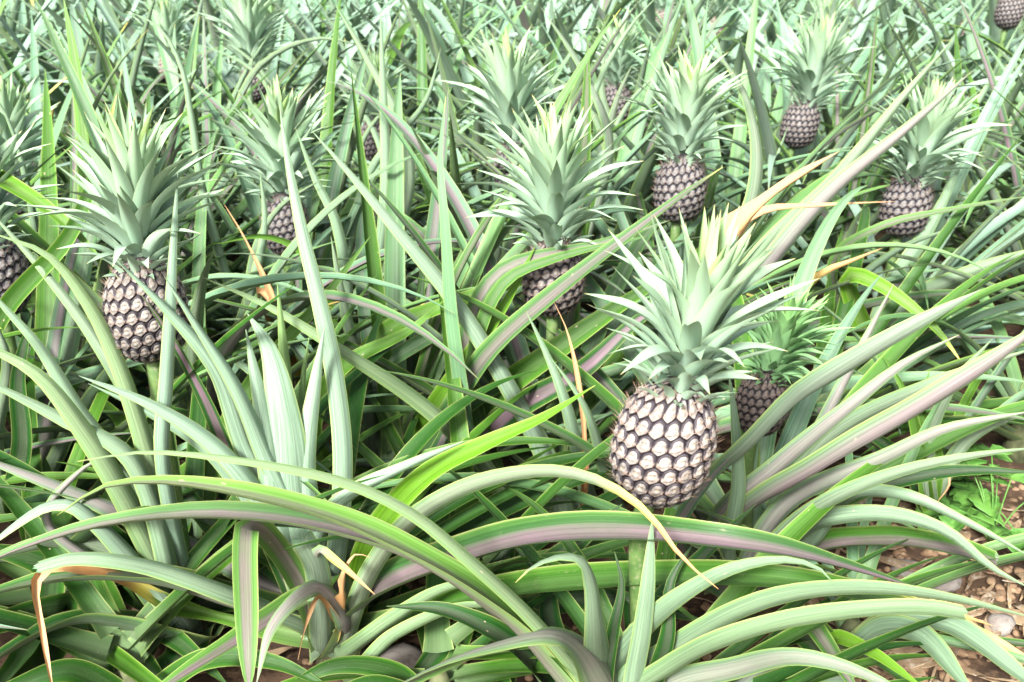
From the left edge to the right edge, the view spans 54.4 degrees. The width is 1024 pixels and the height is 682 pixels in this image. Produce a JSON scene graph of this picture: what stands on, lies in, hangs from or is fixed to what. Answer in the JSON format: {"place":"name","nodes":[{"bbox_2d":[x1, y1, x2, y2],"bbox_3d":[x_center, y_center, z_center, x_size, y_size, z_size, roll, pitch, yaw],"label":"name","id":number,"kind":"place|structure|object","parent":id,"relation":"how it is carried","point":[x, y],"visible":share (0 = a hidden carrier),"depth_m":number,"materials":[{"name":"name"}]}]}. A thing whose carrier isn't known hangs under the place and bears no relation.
{"place":"outdoors","nodes":[
{"label":"outdoors","id":0,"kind":"place"},
{"bbox_2d":[0,0,1023,681],"bbox_3d":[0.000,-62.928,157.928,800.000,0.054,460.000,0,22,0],"label":"ground","id":1,"kind":"structure","parent":0,"point":[692,606],"depth_m":1.89,"materials":[{"name":"soil"}]},
{"bbox_2d":[0,0,105,93],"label":"pineapple plant","id":2,"kind":"object","parent":1,"relation":"on","point":[25,42],"visible":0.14,"depth_m":4.62,"materials":[{"name":"green plant"}]},
{"bbox_2d":[0,0,128,71],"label":"pineapple plant","id":3,"kind":"object","parent":1,"relation":"on","point":[22,19],"visible":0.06,"depth_m":6.07,"materials":[{"name":"green plant"}]},
{"bbox_2d":[1,0,147,72],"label":"pineapple plant","id":4,"kind":"object","parent":1,"relation":"on","point":[12,24],"visible":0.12,"depth_m":5.28,"materials":[{"name":"green plant"}]},
{"bbox_2d":[1,0,200,89],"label":"pineapple plant","id":5,"kind":"object","parent":1,"relation":"on","point":[61,4],"visible":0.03,"depth_m":5.77,"materials":[{"name":"green plant"}]},
{"bbox_2d":[0,16,225,193],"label":"pineapple plant","id":6,"kind":"object","parent":1,"relation":"on","point":[62,75],"visible":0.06,"depth_m":3.84,"materials":[{"name":"green plant"}]},
{"bbox_2d":[0,0,229,106],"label":"pineapple plant","id":7,"kind":"object","parent":1,"relation":"on","point":[45,66],"visible":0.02,"depth_m":4.74,"materials":[{"name":"green plant"}]},
{"bbox_2d":[0,0,230,156],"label":"pineapple plant","id":8,"kind":"object","parent":1,"relation":"on","point":[56,95],"visible":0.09,"depth_m":4.20,"materials":[{"name":"green plant"}]},
{"bbox_2d":[8,134,230,313],"bbox_3d":[-1.440,-0.133,2.242,1.463,0.818,1.328,11,25,26],"label":"pineapple plant","id":9,"kind":"object","parent":1,"relation":"on","point":[32,182],"visible":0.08,"depth_m":2.15,"materials":[{"name":"green plant"}]},
{"bbox_2d":[0,227,243,563],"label":"pineapple plant","id":10,"kind":"object","parent":1,"relation":"on","point":[92,372],"visible":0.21,"depth_m":1.73,"materials":[{"name":"green plant"}]},
{"bbox_2d":[0,0,252,242],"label":"pineapple plant","id":11,"kind":"object","parent":1,"relation":"on","point":[62,174],"visible":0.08,"depth_m":3.34,"materials":[{"name":"green plant"}]},
{"bbox_2d":[9,0,269,97],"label":"pineapple plant","id":12,"kind":"object","parent":1,"relation":"on","point":[62,23],"visible":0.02,"depth_m":5.11,"materials":[{"name":"green plant"}]},
{"bbox_2d":[19,51,275,336],"bbox_3d":[-1.389,-0.299,2.454,1.678,0.969,1.523,0,22,0],"label":"pineapple plant","id":13,"kind":"object","parent":1,"relation":"on","point":[61,117],"visible":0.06,"depth_m":2.68,"materials":[{"name":"green plant"}]},
{"bbox_2d":[0,0,312,286],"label":"pineapple plant","id":14,"kind":"object","parent":1,"relation":"on","point":[14,119],"visible":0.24,"depth_m":2.77,"materials":[{"name":"green plant"}]},
{"bbox_2d":[0,283,332,681],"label":"pineapple plant","id":15,"kind":"object","parent":1,"relation":"on","point":[56,598],"visible":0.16,"depth_m":1.56,"materials":[{"name":"green plant"}]},
{"bbox_2d":[17,0,315,142],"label":"pineapple plant","id":16,"kind":"object","parent":1,"relation":"on","point":[153,72],"visible":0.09,"depth_m":4.63,"materials":[{"name":"green plant"}]},
{"bbox_2d":[1,0,341,155],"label":"pineapple plant","id":17,"kind":"object","parent":1,"relation":"on","point":[168,16],"visible":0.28,"depth_m":4.29,"materials":[{"name":"green plant"}]},
{"bbox_2d":[44,0,311,77],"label":"pineapple plant","id":18,"kind":"object","parent":1,"relation":"on","point":[129,32],"visible":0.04,"depth_m":5.83,"materials":[{"name":"green plant"}]},
{"bbox_2d":[0,15,356,209],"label":"pineapple plant","id":19,"kind":"object","parent":1,"relation":"on","point":[98,80],"visible":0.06,"depth_m":3.84,"materials":[{"name":"green plant"}]},
{"bbox_2d":[26,0,355,283],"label":"pineapple plant","id":20,"kind":"object","parent":1,"relation":"on","point":[207,123],"visible":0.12,"depth_m":3.52,"materials":[{"name":"green plant"}]},
{"bbox_2d":[2,90,382,436],"bbox_3d":[-0.965,-0.183,2.371,1.528,0.815,1.232,0,22,0],"label":"pineapple plant","id":21,"kind":"object","parent":1,"relation":"on","point":[102,270],"visible":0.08,"depth_m":2.27,"materials":[{"name":"green plant"}]},
{"bbox_2d":[15,17,377,291],"bbox_3d":[-0.983,-0.443,2.886,1.592,0.909,1.344,0,22,0],"label":"pineapple plant","id":22,"kind":"object","parent":1,"relation":"on","point":[171,158],"visible":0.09,"depth_m":3.03,"materials":[{"name":"green plant"}]},
{"bbox_2d":[60,0,348,87],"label":"pineapple plant","id":23,"kind":"object","parent":1,"relation":"on","point":[209,10],"visible":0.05,"depth_m":5.24,"materials":[{"name":"green plant"}]},
{"bbox_2d":[20,34,408,405],"bbox_3d":[-0.845,-0.255,2.442,1.388,0.895,1.567,0,22,0],"label":"pineapple plant","id":24,"kind":"object","parent":1,"relation":"on","point":[240,208],"visible":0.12,"depth_m":2.61,"materials":[{"name":"green plant"}]},
{"bbox_2d":[0,440,448,681],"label":"pineapple plant","id":25,"kind":"object","parent":1,"relation":"on","point":[91,649],"visible":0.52,"depth_m":1.48,"materials":[{"name":"green plant"}]},
{"bbox_2d":[0,70,451,523],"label":"pineapple plant","id":26,"kind":"object","parent":1,"relation":"on","point":[20,279],"visible":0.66,"depth_m":1.74,"materials":[{"name":"green plant"}]},
{"bbox_2d":[41,0,435,153],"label":"pineapple plant","id":27,"kind":"object","parent":1,"relation":"on","point":[306,69],"visible":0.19,"depth_m":4.44,"materials":[{"name":"green plant"}]},
{"bbox_2d":[0,0,508,500],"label":"pineapple plant","id":28,"kind":"object","parent":1,"relation":"on","point":[298,302],"visible":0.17,"depth_m":2.05,"materials":[{"name":"green plant"}]},
{"bbox_2d":[104,0,410,93],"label":"pineapple plant","id":29,"kind":"object","parent":1,"relation":"on","point":[280,3],"visible":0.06,"depth_m":5.76,"materials":[{"name":"green plant"}]},
{"bbox_2d":[51,0,471,267],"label":"pineapple plant","id":30,"kind":"object","parent":1,"relation":"on","point":[249,36],"visible":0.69,"depth_m":3.58,"materials":[{"name":"green plant"}]},
{"bbox_2d":[87,0,439,150],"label":"pineapple plant","id":31,"kind":"object","parent":1,"relation":"on","point":[287,54],"visible":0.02,"depth_m":4.89,"materials":[{"name":"green plant"}]},
{"bbox_2d":[60,0,493,315],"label":"pineapple plant","id":32,"kind":"object","parent":1,"relation":"on","point":[327,118],"visible":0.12,"depth_m":2.88,"materials":[{"name":"green plant"}]},
{"bbox_2d":[0,92,573,669],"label":"pineapple plant","id":33,"kind":"object","parent":1,"relation":"on","point":[136,214],"visible":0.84,"depth_m":1.41,"materials":[{"name":"green plant"}]},
{"bbox_2d":[225,0,416,75],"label":"pineapple plant","id":34,"kind":"object","parent":1,"relation":"on","point":[319,26],"visible":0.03,"depth_m":6.69,"materials":[{"name":"green plant"}]},
{"bbox_2d":[25,5,648,396],"bbox_3d":[-0.531,-0.379,2.628,1.786,0.985,1.419,0,22,0],"label":"pineapple plant","id":35,"kind":"object","parent":1,"relation":"on","point":[275,234],"visible":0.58,"depth_m":2.29,"materials":[{"name":"green plant"}]},
{"bbox_2d":[214,0,463,123],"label":"pineapple plant","id":36,"kind":"object","parent":1,"relation":"on","point":[305,10],"visible":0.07,"depth_m":5.55,"materials":[{"name":"green plant"}]},
{"bbox_2d":[197,0,493,139],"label":"pineapple plant","id":37,"kind":"object","parent":1,"relation":"on","point":[314,56],"visible":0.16,"depth_m":4.88,"materials":[{"name":"green plant"}]},
{"bbox_2d":[158,16,593,258],"bbox_3d":[-0.395,-0.589,3.301,1.544,0.869,1.630,0,22,0],"label":"pineapple plant","id":38,"kind":"object","parent":1,"relation":"on","point":[370,130],"visible":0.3,"depth_m":3.23,"materials":[{"name":"green plant"}]},
{"bbox_2d":[229,0,549,151],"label":"pineapple plant","id":39,"kind":"object","parent":1,"relation":"on","point":[412,108],"visible":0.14,"depth_m":4.33,"materials":[{"name":"green plant"}]},
{"bbox_2d":[292,0,497,108],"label":"pineapple plant","id":40,"kind":"object","parent":1,"relation":"on","point":[413,53],"visible":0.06,"depth_m":5.47,"materials":[{"name":"green plant"}]},
{"bbox_2d":[380,643,421,667],"bbox_3d":[-0.178,0.523,1.601,0.087,0.056,0.078,0,22,0],"label":"stone","id":41,"kind":"object","parent":1,"relation":"on","point":[407,655],"visible":0.41,"depth_m":1.59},
{"bbox_2d":[301,0,514,92],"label":"pineapple plant","id":42,"kind":"object","parent":1,"relation":"on","point":[375,7],"visible":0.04,"depth_m":5.97,"materials":[{"name":"green plant"}]},
{"bbox_2d":[317,0,498,52],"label":"pineapple plant","id":43,"kind":"object","parent":1,"relation":"on","point":[358,6],"visible":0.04,"depth_m":6.37,"materials":[{"name":"green plant"}]},
{"bbox_2d":[283,0,567,204],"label":"pineapple plant","id":44,"kind":"object","parent":1,"relation":"on","point":[421,62],"visible":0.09,"depth_m":4.03,"materials":[{"name":"green plant"}]},
{"bbox_2d":[294,0,568,157],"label":"pineapple plant","id":45,"kind":"object","parent":1,"relation":"on","point":[431,60],"visible":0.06,"depth_m":4.67,"materials":[{"name":"green plant"}]},
{"bbox_2d":[281,481,628,681],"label":"pineapple plant","id":46,"kind":"object","parent":1,"relation":"on","point":[440,634],"visible":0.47,"depth_m":1.45,"materials":[{"name":"green plant"}]},
{"bbox_2d":[78,10,863,498],"bbox_3d":[-0.176,-0.181,2.131,1.732,0.992,0.990,0,22,0],"label":"pineapple plant","id":47,"kind":"object","parent":1,"relation":"on","point":[418,354],"visible":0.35,"depth_m":1.93,"materials":[{"name":"green plant"}]},
{"bbox_2d":[210,0,732,380],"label":"pineapple plant","id":48,"kind":"object","parent":1,"relation":"on","point":[455,177],"visible":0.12,"depth_m":2.35,"materials":[{"name":"green plant"}]},
{"bbox_2d":[349,0,594,112],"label":"pineapple plant","id":49,"kind":"object","parent":1,"relation":"on","point":[476,12],"visible":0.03,"depth_m":5.67,"materials":[{"name":"green plant"}]},
{"bbox_2d":[291,0,667,142],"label":"pineapple plant","id":50,"kind":"object","parent":1,"relation":"on","point":[451,74],"visible":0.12,"depth_m":4.06,"materials":[{"name":"green plant"}]},
{"bbox_2d":[275,294,703,681],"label":"pineapple plant","id":51,"kind":"object","parent":1,"relation":"on","point":[459,430],"visible":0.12,"depth_m":1.62,"materials":[{"name":"green plant"}]},
{"bbox_2d":[0,106,992,681],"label":"pineapple plant","id":52,"kind":"object","parent":1,"relation":"on","point":[334,598],"visible":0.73,"depth_m":1.44,"materials":[{"name":"green plant"}]},
{"bbox_2d":[344,0,649,232],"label":"pineapple plant","id":53,"kind":"object","parent":1,"relation":"on","point":[479,139],"visible":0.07,"depth_m":3.16,"materials":[{"name":"green plant"}]},
{"bbox_2d":[394,0,602,82],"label":"pineapple plant","id":54,"kind":"object","parent":1,"relation":"on","point":[533,16],"visible":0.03,"depth_m":5.79,"materials":[{"name":"green plant"}]},
{"bbox_2d":[0,202,1023,681],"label":"pineapple plant","id":55,"kind":"object","parent":1,"relation":"on","point":[664,442],"visible":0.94,"depth_m":1.14,"materials":[{"name":"green plant"}]},
{"bbox_2d":[236,0,795,346],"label":"pineapple plant","id":56,"kind":"object","parent":1,"relation":"on","point":[507,87],"visible":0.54,"depth_m":2.63,"materials":[{"name":"green plant"}]},
{"bbox_2d":[358,0,674,218],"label":"pineapple plant","id":57,"kind":"object","parent":1,"relation":"on","point":[470,63],"visible":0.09,"depth_m":3.80,"materials":[{"name":"green plant"}]},
{"bbox_2d":[407,0,727,88],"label":"pineapple plant","id":58,"kind":"object","parent":1,"relation":"on","point":[525,23],"visible":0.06,"depth_m":5.04,"materials":[{"name":"green plant"}]},
{"bbox_2d":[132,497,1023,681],"bbox_3d":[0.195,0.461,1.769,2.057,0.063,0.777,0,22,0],"label":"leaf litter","id":59,"kind":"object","parent":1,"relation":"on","point":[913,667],"visible":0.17,"depth_m":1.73,"materials":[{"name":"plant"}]},
{"bbox_2d":[430,0,747,101],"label":"pineapple plant","id":60,"kind":"object","parent":1,"relation":"on","point":[606,10],"visible":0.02,"depth_m":5.83,"materials":[{"name":"green plant"}]},
{"bbox_2d":[470,0,724,99],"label":"pineapple plant","id":61,"kind":"object","parent":1,"relation":"on","point":[545,39],"visible":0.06,"depth_m":4.62,"materials":[{"name":"green plant"}]},
{"bbox_2d":[340,0,867,330],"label":"pineapple plant","id":62,"kind":"object","parent":1,"relation":"on","point":[634,135],"visible":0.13,"depth_m":2.96,"materials":[{"name":"green plant"}]},
{"bbox_2d":[186,36,1023,527],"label":"pineapple plant","id":63,"kind":"object","parent":1,"relation":"on","point":[550,188],"visible":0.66,"depth_m":1.81,"materials":[{"name":"green plant"}]},
{"bbox_2d":[462,0,771,164],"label":"pineapple plant","id":64,"kind":"object","parent":1,"relation":"on","point":[682,45],"visible":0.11,"depth_m":4.20,"materials":[{"name":"green plant"}]},
{"bbox_2d":[417,0,838,245],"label":"pineapple plant","id":65,"kind":"object","parent":1,"relation":"on","point":[616,75],"visible":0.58,"depth_m":3.40,"materials":[{"name":"green plant"}]},
{"bbox_2d":[432,0,855,199],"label":"pineapple plant","id":66,"kind":"object","parent":1,"relation":"on","point":[672,42],"visible":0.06,"depth_m":4.04,"materials":[{"name":"green plant"}]},
{"bbox_2d":[514,0,776,90],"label":"pineapple plant","id":67,"kind":"object","parent":1,"relation":"on","point":[650,14],"visible":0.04,"depth_m":5.57,"materials":[{"name":"green plant"}]},
{"bbox_2d":[559,0,785,91],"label":"pineapple plant","id":68,"kind":"object","parent":1,"relation":"on","point":[724,19],"visible":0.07,"depth_m":5.26,"materials":[{"name":"green plant"}]},
{"bbox_2d":[584,0,802,80],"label":"pineapple plant","id":69,"kind":"object","parent":1,"relation":"on","point":[767,26],"visible":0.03,"depth_m":5.41,"materials":[{"name":"green plant"}]},
{"bbox_2d":[373,185,1023,624],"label":"pineapple plant","id":70,"kind":"object","parent":1,"relation":"on","point":[783,479],"visible":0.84,"depth_m":1.51,"materials":[{"name":"green plant"}]},
{"bbox_2d":[405,1,1023,427],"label":"pineapple plant","id":71,"kind":"object","parent":1,"relation":"on","point":[685,121],"visible":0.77,"depth_m":2.27,"materials":[{"name":"green plant"}]},
{"bbox_2d":[633,0,821,74],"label":"pineapple plant","id":72,"kind":"object","parent":1,"relation":"on","point":[726,45],"visible":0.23,"depth_m":5.80,"materials":[{"name":"green plant"}]},
{"bbox_2d":[449,0,1023,289],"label":"pineapple plant","id":73,"kind":"object","parent":1,"relation":"on","point":[739,134],"visible":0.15,"depth_m":3.10,"materials":[{"name":"green plant"}]},
{"bbox_2d":[577,0,928,214],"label":"pineapple plant","id":74,"kind":"object","parent":1,"relation":"on","point":[777,115],"visible":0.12,"depth_m":3.90,"materials":[{"name":"green plant"}]},
{"bbox_2d":[556,0,980,167],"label":"pineapple plant","id":75,"kind":"object","parent":1,"relation":"on","point":[738,65],"visible":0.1,"depth_m":4.99,"materials":[{"name":"green plant"}]},
{"bbox_2d":[525,134,1023,472],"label":"pineapple plant","id":76,"kind":"object","parent":1,"relation":"on","point":[962,319],"visible":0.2,"depth_m":2.18,"materials":[{"name":"green plant"}]},
{"bbox_2d":[701,0,921,71],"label":"pineapple plant","id":77,"kind":"object","parent":1,"relation":"on","point":[773,32],"visible":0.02,"depth_m":5.74,"materials":[{"name":"green plant"}]},
{"bbox_2d":[613,8,1023,309],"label":"pineapple plant","id":78,"kind":"object","parent":1,"relation":"on","point":[850,226],"visible":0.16,"depth_m":3.09,"materials":[{"name":"green plant"}]},
{"bbox_2d":[632,0,1023,273],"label":"pineapple plant","id":79,"kind":"object","parent":1,"relation":"on","point":[818,55],"visible":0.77,"depth_m":3.19,"materials":[{"name":"green plant"}]},
{"bbox_2d":[710,0,948,132],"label":"pineapple plant","id":80,"kind":"object","parent":1,"relation":"on","point":[830,7],"visible":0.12,"depth_m":4.71,"materials":[{"name":"green plant"}]},
{"bbox_2d":[646,0,1017,155],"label":"pineapple plant","id":81,"kind":"object","parent":1,"relation":"on","point":[848,96],"visible":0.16,"depth_m":4.42,"materials":[{"name":"green plant"}]},
{"bbox_2d":[714,0,956,97],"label":"pineapple plant","id":82,"kind":"object","parent":1,"relation":"on","point":[862,6],"visible":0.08,"depth_m":5.32,"materials":[{"name":"green plant"}]},
{"bbox_2d":[661,39,1023,433],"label":"pineapple plant","id":83,"kind":"object","parent":1,"relation":"on","point":[914,212],"visible":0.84,"depth_m":2.43,"materials":[{"name":"green plant"}]},
{"bbox_2d":[680,401,1023,681],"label":"pineapple plant","id":84,"kind":"object","parent":1,"relation":"on","point":[1005,654],"visible":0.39,"depth_m":1.47,"materials":[{"name":"green plant"}]},
{"bbox_2d":[710,5,1023,226],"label":"pineapple plant","id":85,"kind":"object","parent":1,"relation":"on","point":[837,111],"visible":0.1,"depth_m":3.91,"materials":[{"name":"green plant"}]},
{"bbox_2d":[740,0,1021,83],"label":"pineapple plant","id":86,"kind":"object","parent":1,"relation":"on","point":[912,11],"visible":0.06,"depth_m":6.05,"materials":[{"name":"green plant"}]},
{"bbox_2d":[763,0,1023,119],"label":"pineapple plant","id":87,"kind":"object","parent":1,"relation":"on","point":[889,39],"visible":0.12,"depth_m":4.59,"materials":[{"name":"green plant"}]},
{"bbox_2d":[767,279,1023,511],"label":"pineapple plant","id":88,"kind":"object","parent":1,"relation":"on","point":[935,489],"visible":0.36,"depth_m":1.89,"materials":[{"name":"green plant"}]},
{"bbox_2d":[782,16,1023,253],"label":"pineapple plant","id":89,"kind":"object","parent":1,"relation":"on","point":[990,152],"visible":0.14,"depth_m":3.48,"materials":[{"name":"green plant"}]},
{"bbox_2d":[791,144,1023,458],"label":"pineapple plant","id":90,"kind":"object","parent":1,"relation":"on","point":[1014,296],"visible":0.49,"depth_m":2.33,"materials":[{"name":"green plant"}]},
{"bbox_2d":[808,35,1023,201],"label":"pineapple plant","id":91,"kind":"object","parent":1,"relation":"on","point":[1007,174],"visible":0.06,"depth_m":4.09,"materials":[{"name":"green plant"}]},
{"bbox_2d":[822,229,1023,463],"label":"pineapple plant","id":92,"kind":"object","parent":1,"relation":"on","point":[1012,434],"visible":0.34,"depth_m":2.28,"materials":[{"name":"green plant"}]},
{"bbox_2d":[825,0,1023,303],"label":"pineapple plant","id":93,"kind":"object","parent":1,"relation":"on","point":[990,190],"visible":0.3,"depth_m":2.96,"materials":[{"name":"green plant"}]},
{"bbox_2d":[842,0,1021,85],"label":"pineapple plant","id":94,"kind":"object","parent":1,"relation":"on","point":[910,23],"visible":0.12,"depth_m":5.30,"materials":[{"name":"green plant"}]},
{"bbox_2d":[841,0,1023,80],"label":"pineapple plant","id":95,"kind":"object","parent":1,"relation":"on","point":[974,3],"visible":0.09,"depth_m":5.95,"materials":[{"name":"green plant"}]},
{"bbox_2d":[856,0,1023,156],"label":"pineapple plant","id":96,"kind":"object","parent":1,"relation":"on","point":[1008,15],"visible":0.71,"depth_m":4.25,"materials":[{"name":"green plant"}]},
{"bbox_2d":[860,0,1023,112],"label":"pineapple plant","id":97,"kind":"object","parent":1,"relation":"on","point":[969,43],"visible":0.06,"depth_m":5.12,"materials":[{"name":"green plant"}]},
{"bbox_2d":[866,0,1023,97],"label":"pineapple plant","id":98,"kind":"object","parent":1,"relation":"on","point":[994,30],"visible":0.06,"depth_m":5.15,"materials":[{"name":"green plant"}]},
{"bbox_2d":[916,443,1023,552],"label":"weed","id":99,"kind":"object","parent":1,"relation":"on","point":[1000,531],"visible":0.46,"depth_m":1.93,"materials":[{"name":"green plant"}]},
{"bbox_2d":[939,42,1023,299],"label":"pineapple plant","id":100,"kind":"object","parent":1,"relation":"on","point":[1019,148],"visible":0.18,"depth_m":3.34,"materials":[{"name":"green plant"}]},
{"bbox_2d":[946,480,1023,550],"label":"weed","id":101,"kind":"object","parent":1,"relation":"on","point":[964,485],"visible":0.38,"depth_m":2.01,"materials":[{"name":"green plant"}]},
{"bbox_2d":[987,613,1015,636],"bbox_3d":[0.835,0.484,1.702,0.043,0.036,0.052,0,22,0],"label":"stone","id":102,"kind":"object","parent":1,"relation":"on","point":[1004,623],"visible":0.88,"depth_m":1.69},
{"bbox_2d":[302,477,1023,681],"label":"gravel","id":103,"kind":"structure","parent":0,"point":[900,553],"depth_m":1.81,"materials":[{"name":"gravel"}]},
{"bbox_2d":[950,454,1011,529],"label":"weed","id":104,"kind":"object","parent":103,"relation":"on","point":[967,498],"visible":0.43,"depth_m":1.96,"materials":[{"name":"green plant"}]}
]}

